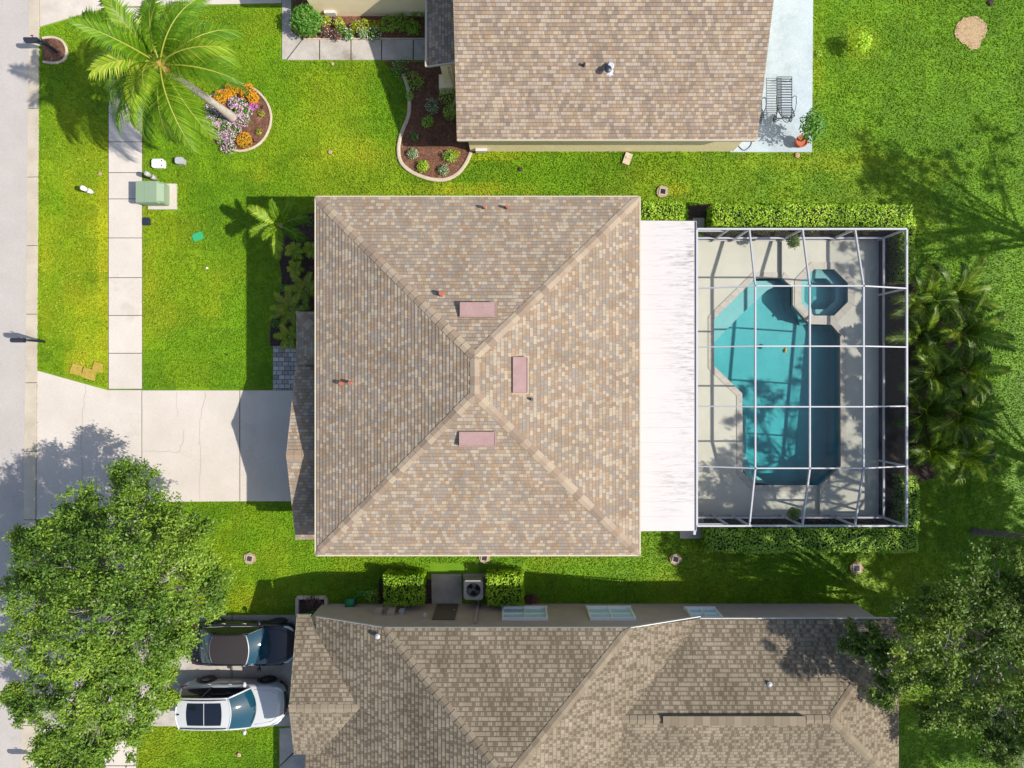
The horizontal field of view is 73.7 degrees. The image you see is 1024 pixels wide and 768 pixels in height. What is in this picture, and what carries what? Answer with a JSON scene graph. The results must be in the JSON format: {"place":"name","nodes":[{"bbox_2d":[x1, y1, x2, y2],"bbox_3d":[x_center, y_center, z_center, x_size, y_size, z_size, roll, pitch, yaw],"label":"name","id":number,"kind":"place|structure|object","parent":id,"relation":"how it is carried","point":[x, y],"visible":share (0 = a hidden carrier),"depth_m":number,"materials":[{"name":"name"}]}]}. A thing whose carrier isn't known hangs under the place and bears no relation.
{"place":"outdoors","nodes":[
{"label":"outdoors","id":0,"kind":"place"},
{"bbox_2d":[0,0,28,767],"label":"road","id":1,"kind":"structure","parent":0,"point":[14,31],"depth_m":30.49,"materials":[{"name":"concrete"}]},
{"bbox_2d":[104,729,136,767],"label":"sidewalk","id":2,"kind":"structure","parent":0,"point":[119,758],"depth_m":30.47,"materials":[{"name":"concrete"}]},
{"bbox_2d":[106,515,139,612],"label":"sidewalk","id":3,"kind":"structure","parent":0,"point":[125,546],"depth_m":30.47,"materials":[{"name":"concrete"}]},
{"bbox_2d":[108,8,142,388],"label":"sidewalk","id":4,"kind":"structure","parent":0,"point":[125,272],"depth_m":30.47,"materials":[{"name":"concrete"}]},
{"bbox_2d":[40,0,281,26],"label":"driveway","id":5,"kind":"structure","parent":0,"point":[53,11],"depth_m":30.47,"materials":[{"name":"concrete"}]},
{"bbox_2d":[36,371,292,519],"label":"driveway","id":6,"kind":"structure","parent":0,"point":[213,445],"depth_m":30.47,"materials":[{"name":"concrete"}]},
{"bbox_2d":[35,613,296,734],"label":"driveway","id":7,"kind":"structure","parent":0,"point":[189,671],"depth_m":30.47,"materials":[{"name":"concrete"}]},
{"bbox_2d":[174,675,288,734],"bbox_3d":[-12.119,13.930,29.596,4.602,1.731,2.300,0,90,0],"label":"parked car","id":8,"kind":"object","parent":7,"relation":"on","point":[210,703],"visible":0.95,"depth_m":29.21,"materials":[{"name":"white paint"}]},
{"bbox_2d":[190,617,295,672],"bbox_3d":[-11.679,11.320,29.731,4.632,1.460,2.240,0,90,0],"label":"parked car","id":9,"kind":"object","parent":7,"relation":"on","point":[259,643],"visible":0.94,"depth_m":29.38,"materials":[{"name":"black paint"}]},
{"bbox_2d":[279,727,304,767],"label":"path","id":10,"kind":"structure","parent":0,"point":[288,758],"depth_m":30.47,"materials":[{"name":"concrete"}]},
{"bbox_2d":[282,0,424,59],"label":"path","id":11,"kind":"structure","parent":0,"point":[295,47],"depth_m":30.47,"materials":[{"name":"concrete"}]},
{"bbox_2d":[25,0,1023,767],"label":"ground","id":12,"kind":"structure","parent":0,"point":[467,566],"depth_m":30.51,"materials":[{"name":"plant"}]},
{"bbox_2d":[10,337,45,342],"bbox_3d":[-21.161,-1.897,29.852,0.737,1.295,0.222,0,90,0],"label":"mailbox","id":13,"kind":"object","parent":12,"relation":"on","point":[18,340],"visible":1,"depth_m":29.35,"materials":[{"name":"black metal"}]},
{"bbox_2d":[21,0,39,767],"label":"gutter","id":14,"kind":"object","parent":12,"relation":"on","point":[30,476],"visible":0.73,"depth_m":30.46,"materials":[{"name":"concrete"}]},
{"bbox_2d":[42,38,64,61],"bbox_3d":[-20.429,-14.905,30.532,1.105,0.135,1.141,0,90,0],"label":"mulch bed","id":15,"kind":"object","parent":12,"relation":"on","point":[49,54],"visible":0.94,"depth_m":30.46,"materials":[{"name":"soil"}]},
{"bbox_2d":[23,35,57,52],"bbox_3d":[-20.589,-14.811,29.852,0.737,1.295,0.222,0,90,0],"label":"mailbox","id":16,"kind":"object","parent":15,"relation":"on","point":[36,40],"visible":1,"depth_m":29.41,"materials":[{"name":"black metal"}]},
{"bbox_2d":[42,36,67,64],"bbox_3d":[-20.381,-14.888,30.485,1.133,0.130,1.248,0,90,0],"label":"bed edging","id":17,"kind":"object","parent":12,"relation":"on","point":[65,54],"visible":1,"depth_m":30.42,"materials":[{"name":"concrete"}]},
{"bbox_2d":[69,363,84,374],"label":"sod square","id":18,"kind":"structure","parent":12,"relation":"on","point":[77,369],"depth_m":30.44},
{"bbox_2d":[81,367,96,380],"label":"sod square","id":19,"kind":"structure","parent":12,"relation":"on","point":[88,373],"depth_m":30.44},
{"bbox_2d":[0,450,240,767],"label":"oak tree","id":20,"kind":"object","parent":12,"relation":"on","point":[114,657],"visible":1,"depth_m":25.12,"materials":[{"name":"green plant"}]},
{"bbox_2d":[136,181,176,209],"bbox_3d":[-15.671,-8.343,30.120,1.457,0.819,1.143,0,90,0],"label":"transformer box","id":21,"kind":"object","parent":12,"relation":"on","point":[155,195],"visible":1,"depth_m":29.82,"materials":[{"name":"metal"}]},
{"bbox_2d":[152,159,165,168],"bbox_3d":[-15.700,-9.786,30.409,0.550,0.282,0.390,0,90,0],"label":"utility box","id":22,"kind":"object","parent":12,"relation":"on","point":[158,163],"visible":1,"depth_m":30.28,"materials":[{"name":"white plastic"}]},
{"bbox_2d":[204,87,269,149],"bbox_3d":[-12.257,-11.886,30.532,2.972,0.135,2.971,0,90,0],"label":"mulch bed","id":23,"kind":"object","parent":12,"relation":"on","point":[257,121],"visible":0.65,"depth_m":30.46,"materials":[{"name":"soil"}]},
{"bbox_2d":[65,0,247,155],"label":"palm tree","id":24,"kind":"object","parent":23,"relation":"on","point":[135,79],"visible":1,"depth_m":24.07,"materials":[{"name":"green plant"}]},
{"bbox_2d":[211,111,225,126],"bbox_3d":[-13.053,-11.744,30.333,0.676,0.334,0.695,0,90,0],"label":"petunia","id":25,"kind":"object","parent":23,"relation":"on","point":[220,118],"visible":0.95,"depth_m":30.26,"materials":[{"name":"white plant"}]},
{"bbox_2d":[213,90,227,103],"bbox_3d":[-12.914,-12.703,30.267,0.634,0.463,0.612,35,90,0],"label":"marigold","id":26,"kind":"object","parent":23,"relation":"on","point":[221,98],"visible":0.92,"depth_m":30.17,"materials":[{"name":"orange plant"}]},
{"bbox_2d":[218,119,231,133],"bbox_3d":[-12.728,-11.401,30.335,0.690,0.332,0.676,0,90,0],"label":"petunia","id":27,"kind":"object","parent":23,"relation":"on","point":[226,122],"visible":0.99,"depth_m":30.26,"materials":[{"name":"pink plant"}]},
{"bbox_2d":[220,140,236,153],"bbox_3d":[-12.598,-10.543,30.335,0.649,0.331,0.714,42,90,0],"label":"petunia","id":28,"kind":"object","parent":23,"relation":"on","point":[229,146],"visible":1,"depth_m":30.28,"materials":[{"name":"pink plant"}]},
{"bbox_2d":[227,122,241,136],"bbox_3d":[-12.331,-11.275,30.330,0.696,0.342,0.716,0,90,0],"label":"petunia","id":29,"kind":"object","parent":23,"relation":"on","point":[233,131],"visible":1,"depth_m":30.27,"materials":[{"name":"pink plant"}]},
{"bbox_2d":[236,132,251,148],"bbox_3d":[-11.859,-10.791,30.276,0.728,0.446,0.731,0,90,0],"label":"marigold","id":30,"kind":"object","parent":23,"relation":"on","point":[244,140],"visible":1,"depth_m":30.18,"materials":[{"name":"orange plant"}]},
{"bbox_2d":[239,83,256,99],"bbox_3d":[-11.709,-12.963,30.272,0.780,0.456,0.793,0,90,0],"label":"marigold","id":31,"kind":"object","parent":23,"relation":"on","point":[248,90],"visible":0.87,"depth_m":30.18,"materials":[{"name":"orange plant"}]},
{"bbox_2d":[210,83,272,151],"bbox_3d":[-11.961,-11.959,30.480,2.476,0.140,3.011,-26,90,0],"label":"bed edging","id":32,"kind":"object","parent":12,"relation":"on","point":[265,135],"visible":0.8,"depth_m":30.41,"materials":[{"name":"concrete"}]},
{"bbox_2d":[244,552,256,563],"bbox_3d":[-11.683,7.776,30.473,0.501,0.155,0.516,-22,90,0],"label":"lawn drain","id":33,"kind":"object","parent":12,"relation":"on","point":[250,558],"visible":1,"depth_m":30.43,"materials":[{"name":"concrete"}]},
{"bbox_2d":[270,212,314,345],"bbox_3d":[-10.371,-4.937,30.500,1.530,0.100,6.342,20,90,0],"label":"bed edging","id":34,"kind":"object","parent":12,"relation":"on","point":[281,284],"visible":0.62,"depth_m":30.45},
{"bbox_2d":[271,214,314,345],"bbox_3d":[-9.671,-4.671,30.532,2.200,0.135,5.914,0,90,0],"label":"mulch bed","id":35,"kind":"object","parent":12,"relation":"on","point":[309,234],"visible":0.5,"depth_m":30.46,"materials":[{"name":"soil"}]},
{"bbox_2d":[246,195,307,261],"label":"palm","id":36,"kind":"object","parent":35,"relation":"on","point":[267,228],"visible":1,"depth_m":28.43,"materials":[{"name":"green plant"}]},
{"bbox_2d":[273,323,295,350],"bbox_3d":[-9.860,-2.070,30.202,1.373,0.596,1.300,0,90,0],"label":"cycad","id":37,"kind":"object","parent":35,"relation":"on","point":[291,330],"visible":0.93,"depth_m":30.06,"materials":[{"name":"green plant"}]},
{"bbox_2d":[269,286,309,326],"bbox_3d":[-9.823,-3.336,30.159,1.835,0.682,1.770,30,90,0],"label":"cycad","id":38,"kind":"object","parent":35,"relation":"on","point":[290,315],"visible":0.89,"depth_m":29.98,"materials":[{"name":"green plant"}]},
{"bbox_2d":[284,241,304,260],"bbox_3d":[-9.614,-5.863,30.260,0.950,0.480,0.899,0,90,0],"label":"cycad","id":39,"kind":"object","parent":35,"relation":"on","point":[291,247],"visible":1,"depth_m":30.09,"materials":[{"name":"green plant"}]},
{"bbox_2d":[286,259,305,276],"bbox_3d":[-9.534,-5.101,30.244,0.861,0.512,0.856,0,90,0],"label":"cycad","id":40,"kind":"object","parent":35,"relation":"on","point":[297,270],"visible":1,"depth_m":30.09,"materials":[{"name":"green plant"}]},
{"bbox_2d":[283,272,314,307],"bbox_3d":[-9.109,-4.121,30.115,1.752,0.771,1.690,0,90,0],"label":"cycad","id":41,"kind":"object","parent":35,"relation":"on","point":[301,286],"visible":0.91,"depth_m":29.97,"materials":[{"name":"green plant"}]},
{"bbox_2d":[302,241,314,258],"bbox_3d":[-8.869,-5.892,30.248,0.862,0.504,0.857,0,90,0],"label":"cycad","id":42,"kind":"object","parent":35,"relation":"on","point":[308,246],"visible":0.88,"depth_m":30.08,"materials":[{"name":"green plant"}]},
{"bbox_2d":[273,346,314,389],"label":"paver walk","id":43,"kind":"structure","parent":12,"relation":"on","point":[284,362],"depth_m":30.47,"materials":[{"name":"stone"}]},
{"bbox_2d":[299,599,323,613],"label":"mulch bed","id":44,"kind":"object","parent":12,"relation":"on","point":[303,608],"visible":0.58,"depth_m":30.46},
{"bbox_2d":[305,594,322,610],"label":"shrub","id":45,"kind":"object","parent":44,"relation":"on","point":[313,603],"visible":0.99,"depth_m":30.25,"materials":[{"name":"purple plant"}]},
{"bbox_2d":[295,595,328,614],"bbox_3d":[-8.900,9.832,30.400,1.416,0.220,0.822,0,90,0],"label":"bed border","id":46,"kind":"object","parent":12,"relation":"on","point":[324,597],"visible":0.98,"depth_m":30.29,"materials":[{"name":"concrete"}]},
{"bbox_2d":[345,591,369,606],"bbox_3d":[-6.825,9.538,30.207,1.286,0.527,0.602,-24,90,0],"label":"hose reel","id":47,"kind":"object","parent":12,"relation":"on","point":[351,602],"visible":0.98,"depth_m":30.06,"materials":[{"name":"green plastic"}]},
{"bbox_2d":[293,0,424,38],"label":"mulch bed","id":48,"kind":"object","parent":12,"relation":"on","point":[348,20],"visible":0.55,"depth_m":30.46,"materials":[{"name":"soil"}]},
{"bbox_2d":[289,3,322,37],"bbox_3d":[-9.016,-15.898,29.836,1.460,1.324,1.460,-30,90,0],"label":"round shrub","id":49,"kind":"object","parent":48,"relation":"on","point":[299,21],"visible":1,"depth_m":29.54,"materials":[{"name":"green plant"}]},
{"bbox_2d":[366,25,381,41],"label":"bedding plant","id":50,"kind":"object","parent":48,"relation":"on","point":[374,32],"visible":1,"depth_m":30.16,"materials":[{"name":"green plant"}]},
{"bbox_2d":[379,15,396,32],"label":"dark shrub","id":51,"kind":"object","parent":48,"relation":"on","point":[388,25],"visible":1,"depth_m":30.11,"materials":[{"name":"green plant"}]},
{"bbox_2d":[392,13,409,32],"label":"dark shrub","id":52,"kind":"object","parent":48,"relation":"on","point":[396,18],"visible":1,"depth_m":30.12,"materials":[{"name":"green plant"}]},
{"bbox_2d":[405,18,420,35],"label":"dark shrub","id":53,"kind":"object","parent":48,"relation":"on","point":[415,29],"visible":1,"depth_m":30.11,"materials":[{"name":"green plant"}]},
{"bbox_2d":[303,38,424,39],"bbox_3d":[-6.600,-15.393,30.490,5.429,0.120,0.085,0,90,0],"label":"bed edging","id":54,"kind":"object","parent":12,"relation":"on","point":[365,39],"visible":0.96,"depth_m":30.45,"materials":[{"name":"concrete"}]},
{"bbox_2d":[382,568,426,606],"bbox_3d":[-4.705,8.911,29.898,1.897,1.266,1.441,0,90,0],"label":"box hedge","id":55,"kind":"object","parent":12,"relation":"on","point":[401,587],"visible":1,"depth_m":29.50,"materials":[{"name":"green plant"}]},
{"bbox_2d":[379,579,431,603],"bbox_3d":[-4.743,9.286,30.532,2.400,0.135,1.143,0,90,0],"label":"mulch bed","id":56,"kind":"object","parent":12,"relation":"on","point":[428,590],"visible":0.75,"depth_m":30.46,"materials":[{"name":"soil"}]},
{"bbox_2d":[385,62,475,177],"bbox_3d":[-3.643,-11.729,30.532,4.143,0.135,5.286,0,90,0],"label":"mulch bed","id":57,"kind":"object","parent":12,"relation":"on","point":[443,129],"visible":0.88,"depth_m":30.46,"materials":[{"name":"soil"}]},
{"bbox_2d":[392,58,409,77],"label":"bed plant","id":58,"kind":"object","parent":57,"relation":"on","point":[399,69],"visible":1,"depth_m":30.11,"materials":[{"name":"green plant"}]},
{"bbox_2d":[405,71,423,90],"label":"bed plant","id":59,"kind":"object","parent":57,"relation":"on","point":[417,76],"visible":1,"depth_m":30.20,"materials":[{"name":"green plant"}]},
{"bbox_2d":[417,160,429,172],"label":"bed plant","id":60,"kind":"object","parent":57,"relation":"on","point":[425,163],"visible":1,"depth_m":30.26,"materials":[{"name":"green plant"}]},
{"bbox_2d":[425,97,438,114],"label":"bed plant","id":61,"kind":"object","parent":57,"relation":"on","point":[433,108],"visible":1,"depth_m":30.15,"materials":[{"name":"green plant"}]},
{"bbox_2d":[438,87,455,104],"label":"bed plant","id":62,"kind":"object","parent":57,"relation":"on","point":[449,98],"visible":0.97,"depth_m":29.90,"materials":[{"name":"green plant"}]},
{"bbox_2d":[443,105,455,120],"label":"bed plant","id":63,"kind":"object","parent":57,"relation":"on","point":[453,111],"visible":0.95,"depth_m":29.98,"materials":[{"name":"green plant"}]},
{"bbox_2d":[397,73,472,181],"bbox_3d":[-4.233,-11.064,30.475,2.793,0.150,5.072,-41,90,0],"label":"bed edging","id":64,"kind":"object","parent":12,"relation":"on","point":[432,179],"visible":1,"depth_m":30.40,"materials":[{"name":"concrete"}]},
{"bbox_2d":[431,574,461,603],"bbox_3d":[-2.914,9.143,30.525,1.371,0.150,1.314,0,90,0],"label":"concrete pad","id":65,"kind":"object","parent":12,"relation":"on","point":[446,588],"visible":1,"depth_m":30.45,"materials":[{"name":"concrete"}]},
{"bbox_2d":[463,573,485,605],"bbox_3d":[-1.675,9.163,30.111,1.000,0.857,1.404,0,90,0],"label":"air conditioner","id":66,"kind":"object","parent":12,"relation":"on","point":[474,586],"visible":0.99,"depth_m":29.86,"materials":[{"name":"metal"}]},
{"bbox_2d":[286,196,696,555],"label":"house","id":67,"kind":"structure","parent":12,"relation":"on","point":[480,377],"depth_m":25.56,"materials":[{"name":"tile"}]},
{"bbox_2d":[485,567,524,606],"bbox_3d":[-0.298,8.870,29.911,1.760,1.234,1.505,0,90,0],"label":"box hedge","id":68,"kind":"object","parent":12,"relation":"on","point":[504,586],"visible":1,"depth_m":29.48,"materials":[{"name":"green plant"}]},
{"bbox_2d":[307,0,773,152],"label":"house","id":69,"kind":"structure","parent":12,"relation":"on","point":[602,75],"depth_m":27.01,"materials":[{"name":"tile"}]},
{"bbox_2d":[289,600,898,767],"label":"house","id":70,"kind":"structure","parent":12,"relation":"on","point":[477,685],"depth_m":26.72,"materials":[{"name":"beige"}]},
{"bbox_2d":[432,604,458,619],"bbox_3d":[-2.850,9.747,29.350,0.950,2.000,0.115,0,90,0],"label":"door","id":71,"kind":"structure","parent":70,"relation":"in","point":[442,611],"depth_m":29.17,"materials":[{"name":"metal"}]},
{"bbox_2d":[501,606,547,620],"bbox_3d":[0.540,9.750,29.055,2.000,1.510,0.170,0,90,0],"label":"window","id":72,"kind":"structure","parent":70,"relation":"in","point":[509,613],"depth_m":29.00,"materials":[{"name":"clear glass"}]},
{"bbox_2d":[585,606,635,620],"bbox_3d":[4.195,9.750,29.055,1.990,1.510,0.170,0,90,0],"label":"window","id":73,"kind":"structure","parent":70,"relation":"in","point":[596,613],"depth_m":29.00,"materials":[{"name":"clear glass"}]},
{"bbox_2d":[684,606,722,619],"bbox_3d":[8.150,9.750,29.055,1.380,1.310,0.170,0,90,0],"label":"window","id":74,"kind":"structure","parent":70,"relation":"in","point":[703,611],"depth_m":29.29,"materials":[{"name":"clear glass"}]},
{"bbox_2d":[657,185,668,197],"bbox_3d":[6.708,-8.571,30.473,0.520,0.155,0.548,6,90,0],"label":"lawn drain","id":75,"kind":"object","parent":12,"relation":"on","point":[662,190],"visible":1,"depth_m":30.43,"materials":[{"name":"concrete"}]},
{"bbox_2d":[641,201,685,220],"bbox_3d":[6.532,-7.489,29.955,2.036,1.151,0.965,0,90,0],"label":"hedge","id":76,"kind":"object","parent":12,"relation":"on","point":[654,211],"visible":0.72,"depth_m":29.54,"materials":[{"name":"green plant"}]},
{"bbox_2d":[669,553,681,565],"bbox_3d":[7.281,7.812,30.473,0.509,0.155,0.521,43,90,0],"label":"lawn drain","id":77,"kind":"object","parent":12,"relation":"on","point":[675,559],"visible":1,"depth_m":30.43,"materials":[{"name":"concrete"}]},
{"bbox_2d":[680,512,703,538],"bbox_3d":[8.014,6.300,30.520,1.057,0.160,1.171,0,90,0],"label":"concrete pad","id":78,"kind":"object","parent":12,"relation":"on","point":[687,535],"visible":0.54,"depth_m":30.44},
{"bbox_2d":[689,203,711,218],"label":"mulch bed","id":79,"kind":"object","parent":12,"relation":"on","point":[697,211],"visible":0.79,"depth_m":30.46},
{"bbox_2d":[651,241,876,514],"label":"pool deck","id":80,"kind":"structure","parent":12,"relation":"on","point":[724,491],"depth_m":30.45,"materials":[{"name":"concrete"}]},
{"bbox_2d":[708,272,846,491],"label":"swimming pool","id":81,"kind":"structure","parent":80,"relation":"in","point":[781,432],"depth_m":31.42,"materials":[{"name":"liquid"}]},
{"bbox_2d":[697,228,907,526],"bbox_3d":[11.895,-0.270,28.887,8.700,3.125,12.270,0,90,0],"label":"pool cage","id":82,"kind":"object","parent":80,"relation":"on","point":[881,346],"visible":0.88,"depth_m":28.00,"materials":[{"name":"white metal"}]},
{"bbox_2d":[786,234,801,249],"bbox_3d":[11.924,-6.004,28.557,0.686,0.886,0.636,-29,90,0],"label":"hanging basket","id":83,"kind":"object","parent":82,"relation":"hanging from","point":[793,242],"visible":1,"depth_m":28.71,"materials":[{"name":"green plastic"}]},
{"bbox_2d":[786,507,805,527],"bbox_3d":[11.874,5.532,28.557,0.591,0.886,0.711,10,90,0],"label":"hanging basket","id":84,"kind":"object","parent":82,"relation":"hanging from","point":[794,514],"visible":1,"depth_m":28.72,"materials":[{"name":"green plastic"}]},
{"bbox_2d":[794,262,854,322],"bbox_3d":[13.857,-4.057,30.752,2.674,0.996,2.674,0,90,0],"label":"hot tub","id":85,"kind":"object","parent":80,"relation":"on","point":[832,304],"visible":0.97,"depth_m":30.72,"materials":[{"name":"paint"}]},
{"bbox_2d":[704,519,874,524],"bbox_3d":[13.257,6.229,30.535,9.372,0.130,0.800,0,90,0],"label":"mulch bed","id":86,"kind":"object","parent":12,"relation":"on","point":[806,521],"visible":0.21,"depth_m":30.47,"materials":[{"name":"soil"}]},
{"bbox_2d":[704,225,913,236],"bbox_3d":[13.257,-6.714,30.535,9.372,0.130,0.743,0,90,0],"label":"mulch bed","id":87,"kind":"object","parent":12,"relation":"on","point":[815,234],"visible":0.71,"depth_m":30.47,"materials":[{"name":"soil"}]},
{"bbox_2d":[700,473,920,554],"bbox_3d":[13.035,5.665,29.943,9.407,1.177,3.441,0,90,0],"label":"hedge","id":88,"kind":"object","parent":12,"relation":"on","point":[830,539],"visible":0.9,"depth_m":29.58,"materials":[{"name":"green plant"}]},
{"bbox_2d":[705,202,915,283],"bbox_3d":[13.030,-6.114,29.945,8.912,1.176,3.530,0,90,0],"label":"hedge","id":89,"kind":"object","parent":12,"relation":"on","point":[830,215],"visible":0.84,"depth_m":29.57,"materials":[{"name":"green plant"}]},
{"bbox_2d":[849,561,862,574],"bbox_3d":[15.364,8.190,30.473,0.594,0.155,0.594,-1,90,0],"label":"lawn drain","id":90,"kind":"object","parent":12,"relation":"on","point":[855,567],"visible":1,"depth_m":30.43,"materials":[{"name":"concrete"}]},
{"bbox_2d":[850,30,872,54],"bbox_3d":[15.226,-14.853,29.956,0.930,1.192,0.993,0,90,0],"label":"bush","id":91,"kind":"object","parent":12,"relation":"on","point":[866,41],"visible":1,"depth_m":29.60,"materials":[{"name":"green plant"}]},
{"bbox_2d":[875,232,977,530],"bbox_3d":[18.514,-0.114,30.532,4.686,0.135,13.371,0,90,0],"label":"mulch bed","id":92,"kind":"object","parent":12,"relation":"on","point":[894,396],"visible":0.14,"depth_m":30.46,"materials":[{"name":"soil"}]},
{"bbox_2d":[887,263,959,336],"bbox_3d":[17.489,-3.439,29.586,2.863,1.837,2.801,-28,90,0],"label":"areca palm","id":93,"kind":"object","parent":92,"relation":"on","point":[950,296],"visible":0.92,"depth_m":28.99,"materials":[{"name":"green plant"}]},
{"bbox_2d":[882,304,967,373],"bbox_3d":[17.605,-2.091,29.462,3.123,2.084,2.735,32,90,0],"label":"areca palm","id":94,"kind":"object","parent":92,"relation":"on","point":[919,327],"visible":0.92,"depth_m":28.87,"materials":[{"name":"green plant"}]},
{"bbox_2d":[891,375,964,448],"bbox_3d":[17.616,1.195,29.311,2.913,2.388,3.161,0,90,0],"label":"areca palm","id":95,"kind":"object","parent":92,"relation":"on","point":[932,411],"visible":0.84,"depth_m":28.88,"materials":[{"name":"green plant"}]},
{"bbox_2d":[894,332,978,399],"bbox_3d":[18.159,-0.287,29.488,3.340,2.033,2.808,35,90,0],"label":"areca palm","id":96,"kind":"object","parent":92,"relation":"on","point":[920,385],"visible":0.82,"depth_m":28.91,"materials":[{"name":"green plant"}]},
{"bbox_2d":[902,422,972,491],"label":"areca palm","id":97,"kind":"object","parent":92,"relation":"on","point":[939,455],"visible":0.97,"depth_m":28.91,"materials":[{"name":"green plant"}]},
{"bbox_2d":[915,255,999,334],"bbox_3d":[18.960,-3.941,29.453,3.744,2.104,3.151,-34,90,0],"label":"areca palm","id":98,"kind":"object","parent":92,"relation":"on","point":[962,287],"visible":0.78,"depth_m":28.91,"materials":[{"name":"green plant"}]},
{"bbox_2d":[919,336,1012,403],"bbox_3d":[19.620,-0.479,29.453,2.624,2.104,3.170,-35,90,0],"label":"areca palm","id":99,"kind":"object","parent":92,"relation":"on","point":[974,365],"visible":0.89,"depth_m":28.89,"materials":[{"name":"green plant"}]},
{"bbox_2d":[931,376,1005,443],"bbox_3d":[19.088,1.355,29.404,2.680,2.202,2.826,21,90,0],"label":"areca palm","id":100,"kind":"object","parent":92,"relation":"on","point":[968,420],"visible":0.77,"depth_m":28.91,"materials":[{"name":"green plant"}]},
{"bbox_2d":[935,426,1001,486],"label":"areca palm","id":101,"kind":"object","parent":92,"relation":"on","point":[982,458],"visible":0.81,"depth_m":29.04,"materials":[{"name":"green plant"}]},
{"bbox_2d":[937,289,1016,366],"bbox_3d":[19.549,-2.078,29.378,3.220,2.252,3.257,35,90,0],"label":"areca palm","id":102,"kind":"object","parent":92,"relation":"on","point":[972,330],"visible":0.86,"depth_m":28.75,"materials":[{"name":"green plant"}]},
{"bbox_2d":[833,529,1023,767],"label":"oak tree","id":103,"kind":"object","parent":12,"relation":"on","point":[937,605],"visible":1,"depth_m":23.66,"materials":[{"name":"green plant"}]},
{"bbox_2d":[954,16,987,49],"bbox_3d":[20.515,-15.736,30.535,1.464,0.130,1.397,37,90,0],"label":"bare patch","id":104,"kind":"object","parent":12,"relation":"on","point":[971,31],"visible":1,"depth_m":30.47,"materials":[{"name":"sand"}]},
{"bbox_2d":[970,527,1023,539],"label":"tall tree","id":105,"kind":"object","parent":12,"relation":"on","point":[974,531],"visible":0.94,"depth_m":29.37,"materials":[{"name":"brown wood"}]},
{"bbox_2d":[730,0,812,151],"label":"patio","id":106,"kind":"structure","parent":0,"point":[790,51],"depth_m":30.45,"materials":[{"name":"concrete"}]},
{"bbox_2d":[773,77,796,121],"bbox_3d":[12.004,-12.549,30.053,0.891,0.798,1.998,0,90,0],"label":"chaise lounge","id":107,"kind":"object","parent":106,"relation":"on","point":[779,110],"visible":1,"depth_m":30.09,"materials":[{"name":"white metal"}]},
{"bbox_2d":[795,107,826,147],"bbox_3d":[12.815,-10.970,29.499,1.149,1.902,1.500,0,90,0],"label":"potted plant","id":108,"kind":"object","parent":106,"relation":"on","point":[802,139],"visible":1,"depth_m":28.97,"materials":[{"name":"green plant"}]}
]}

